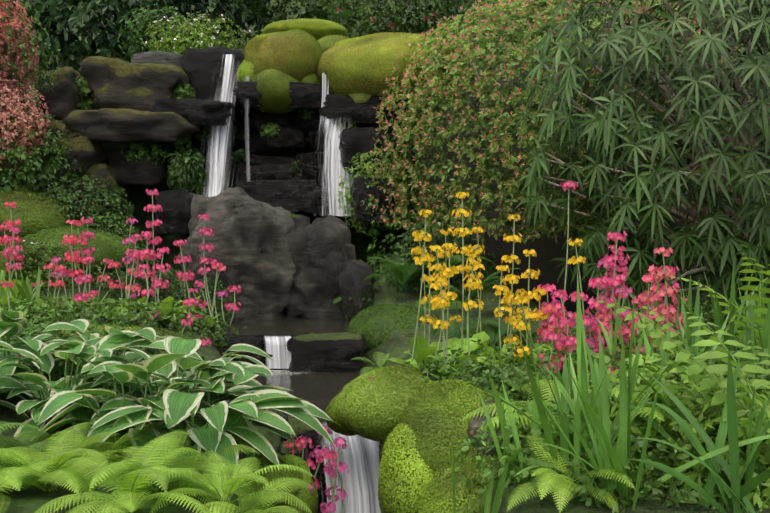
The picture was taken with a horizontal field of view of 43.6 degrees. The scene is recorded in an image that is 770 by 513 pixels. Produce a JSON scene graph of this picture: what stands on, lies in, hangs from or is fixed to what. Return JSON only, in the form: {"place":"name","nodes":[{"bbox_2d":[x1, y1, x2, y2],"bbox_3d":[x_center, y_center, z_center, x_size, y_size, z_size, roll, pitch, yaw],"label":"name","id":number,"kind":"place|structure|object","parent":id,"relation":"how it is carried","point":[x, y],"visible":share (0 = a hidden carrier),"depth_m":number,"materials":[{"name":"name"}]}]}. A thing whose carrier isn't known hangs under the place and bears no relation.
{"place":"outdoors","nodes":[
{"label":"outdoors","id":0,"kind":"place"},
{"bbox_2d":[205,314,349,334],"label":"pool water","id":1,"kind":"structure","parent":0,"point":[284,325],"depth_m":7.47,"materials":[{"name":"grey liquid"}]},
{"bbox_2d":[201,54,380,512],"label":"waterfall water","id":2,"kind":"structure","parent":0,"point":[358,497],"depth_m":6.88,"materials":[{"name":"white liquid"}]},
{"bbox_2d":[253,368,370,424],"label":"pool water","id":3,"kind":"structure","parent":0,"point":[320,390],"depth_m":6.45,"materials":[{"name":"grey liquid"}]},
{"bbox_2d":[268,370,325,425],"bbox_3d":[-0.929,0.680,7.100,1.812,0.236,3.866,0,4,-2],"label":"foam on water","id":4,"kind":"object","parent":3,"relation":"on","point":[290,375],"visible":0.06,"depth_m":6.80,"materials":[{"name":"white liquid"}]},
{"bbox_2d":[0,0,769,512],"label":"ground","id":5,"kind":"structure","parent":0,"point":[30,500],"depth_m":7.24,"materials":[{"name":"green plant"}]},
{"bbox_2d":[18,56,199,227],"bbox_3d":[-2.536,-1.060,9.025,1.669,1.626,1.185,0,4,-2],"label":"ledge rock","id":6,"kind":"object","parent":5,"relation":"on","point":[125,95],"visible":0.73,"depth_m":8.79,"materials":[{"name":"grey stone"}]},
{"bbox_2d":[6,0,269,71],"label":"background shrubs","id":7,"kind":"object","parent":5,"relation":"on","point":[55,18],"visible":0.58,"depth_m":11.10,"materials":[{"name":"green plant"}]},
{"bbox_2d":[0,309,335,487],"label":"hosta plant","id":8,"kind":"object","parent":5,"relation":"on","point":[174,407],"depth_m":4.11,"materials":[{"name":"green plant"}]},
{"bbox_2d":[0,0,436,272],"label":"shrub flowers","id":9,"kind":"object","parent":5,"relation":"on","point":[9,108],"visible":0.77,"depth_m":8.27,"materials":[{"name":"pink plant"}]},
{"bbox_2d":[149,46,427,512],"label":"cliff rock","id":10,"kind":"object","parent":5,"relation":"on","point":[275,181],"visible":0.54,"depth_m":8.85,"materials":[{"name":"black stone"}]},
{"bbox_2d":[130,51,513,456],"bbox_3d":[-0.607,-0.574,7.343,1.636,2.691,6.731,-2,4,-24],"label":"boulder","id":11,"kind":"object","parent":5,"relation":"on","point":[278,262],"visible":0.73,"depth_m":7.81,"materials":[{"name":"grey stone"}]},
{"bbox_2d":[0,32,677,445],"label":"leafy plants","id":12,"kind":"object","parent":5,"relation":"on","point":[422,352],"visible":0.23,"depth_m":5.51,"materials":[{"name":"green plant"}]},
{"bbox_2d":[4,187,675,512],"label":"flower stems","id":13,"kind":"object","parent":5,"relation":"on","point":[319,462],"visible":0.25,"depth_m":5.51,"materials":[{"name":"green plant"}]},
{"bbox_2d":[0,181,680,512],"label":"primrose flowers","id":14,"kind":"object","parent":13,"relation":"attached to","point":[606,261],"visible":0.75,"depth_m":5.48,"materials":[{"name":"pink plant"}]},
{"bbox_2d":[0,19,684,351],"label":"moss mound","id":15,"kind":"object","parent":5,"relation":"on","point":[317,29],"visible":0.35,"depth_m":9.03,"materials":[{"name":"green plant"}]},
{"bbox_2d":[0,29,500,356],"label":"moss cushion","id":16,"kind":"object","parent":15,"relation":"on","point":[314,79],"visible":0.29,"depth_m":8.95,"materials":[{"name":"green plant"}]},
{"bbox_2d":[6,217,682,512],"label":"flower stems","id":17,"kind":"object","parent":5,"relation":"on","point":[443,367],"visible":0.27,"depth_m":5.51,"materials":[{"name":"green plant"}]},
{"bbox_2d":[1,214,691,501],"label":"primrose flowers","id":18,"kind":"object","parent":17,"relation":"attached to","point":[545,309],"visible":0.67,"depth_m":5.32,"materials":[{"name":"pink plant"}]},
{"bbox_2d":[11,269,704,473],"bbox_3d":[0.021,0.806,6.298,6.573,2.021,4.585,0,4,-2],"label":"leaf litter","id":19,"kind":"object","parent":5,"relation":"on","point":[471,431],"visible":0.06,"depth_m":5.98,"materials":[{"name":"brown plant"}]},
{"bbox_2d":[251,367,512,512],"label":"moss","id":20,"kind":"object","parent":5,"relation":"on","point":[407,455],"visible":0.27,"depth_m":4.36,"materials":[{"name":"green plant"}]},
{"bbox_2d":[241,365,517,512],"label":"mossy boulders","id":21,"kind":"object","parent":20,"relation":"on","point":[338,424],"visible":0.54,"depth_m":4.34,"materials":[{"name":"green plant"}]},
{"bbox_2d":[0,0,769,510],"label":"shrub leaves","id":22,"kind":"object","parent":5,"relation":"on","point":[692,400],"visible":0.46,"depth_m":8.18,"materials":[{"name":"green plant"}]},
{"bbox_2d":[0,296,769,512],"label":"ground cover leaves","id":23,"kind":"object","parent":5,"relation":"on","point":[81,308],"visible":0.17,"depth_m":4.79,"materials":[{"name":"green plant"}]},
{"bbox_2d":[0,244,769,478],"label":"strap leaf plants","id":24,"kind":"object","parent":5,"relation":"on","point":[566,380],"visible":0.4,"depth_m":4.77,"materials":[{"name":"green plant"}]},
{"bbox_2d":[0,248,769,512],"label":"fern","id":25,"kind":"object","parent":5,"relation":"on","point":[707,384],"depth_m":3.62,"materials":[{"name":"green plant"}]},
{"bbox_2d":[0,253,769,512],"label":"fern","id":26,"kind":"object","parent":5,"relation":"on","point":[127,479],"depth_m":3.33,"materials":[{"name":"green plant"}]},
{"bbox_2d":[451,372,571,512],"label":"strap plants","id":27,"kind":"object","parent":5,"relation":"on","point":[505,473],"visible":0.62,"depth_m":3.66,"materials":[{"name":"green plant"}]},
{"bbox_2d":[472,344,561,382],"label":"primula plant leaves","id":28,"kind":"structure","parent":5,"relation":"on","point":[540,347],"depth_m":5.05,"materials":[{"name":"green plant"}]},
{"bbox_2d":[458,436,635,512],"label":"fern","id":29,"kind":"object","parent":5,"relation":"on","point":[556,480],"visible":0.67,"depth_m":3.33,"materials":[{"name":"green plant"}]},
{"bbox_2d":[508,435,633,511],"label":"fern stems","id":30,"kind":"object","parent":29,"relation":"attached to","point":[563,480],"visible":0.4,"depth_m":3.33,"materials":[{"name":"green plant"}]},
{"bbox_2d":[348,0,757,310],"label":"azalea shrub","id":31,"kind":"object","parent":5,"relation":"on","point":[408,135],"depth_m":8.08,"materials":[{"name":"green plant"}]},
{"bbox_2d":[483,263,769,512],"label":"strap leaf plants","id":32,"kind":"object","parent":5,"relation":"on","point":[609,456],"visible":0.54,"depth_m":3.35,"materials":[{"name":"green plant"}]},
{"bbox_2d":[511,0,769,323],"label":"foliage","id":33,"kind":"object","parent":5,"relation":"on","point":[599,128],"depth_m":6.10,"materials":[{"name":"green plant"}]},
{"bbox_2d":[351,313,565,387],"bbox_3d":[0.446,0.624,5.752,1.314,0.398,1.773,0,4,-2],"label":"leafy plant","id":34,"kind":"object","parent":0,"point":[452,329],"depth_m":6.25,"materials":[{"name":"green plant"}]},
{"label":"cliff fern stems","id":35,"kind":"object","parent":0,"visible":0},
{"bbox_2d":[167,108,360,175],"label":"small plants","id":36,"kind":"object","parent":35,"relation":"attached to","point":[239,151],"visible":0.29,"depth_m":8.99,"materials":[{"name":"green plant"}]}
]}

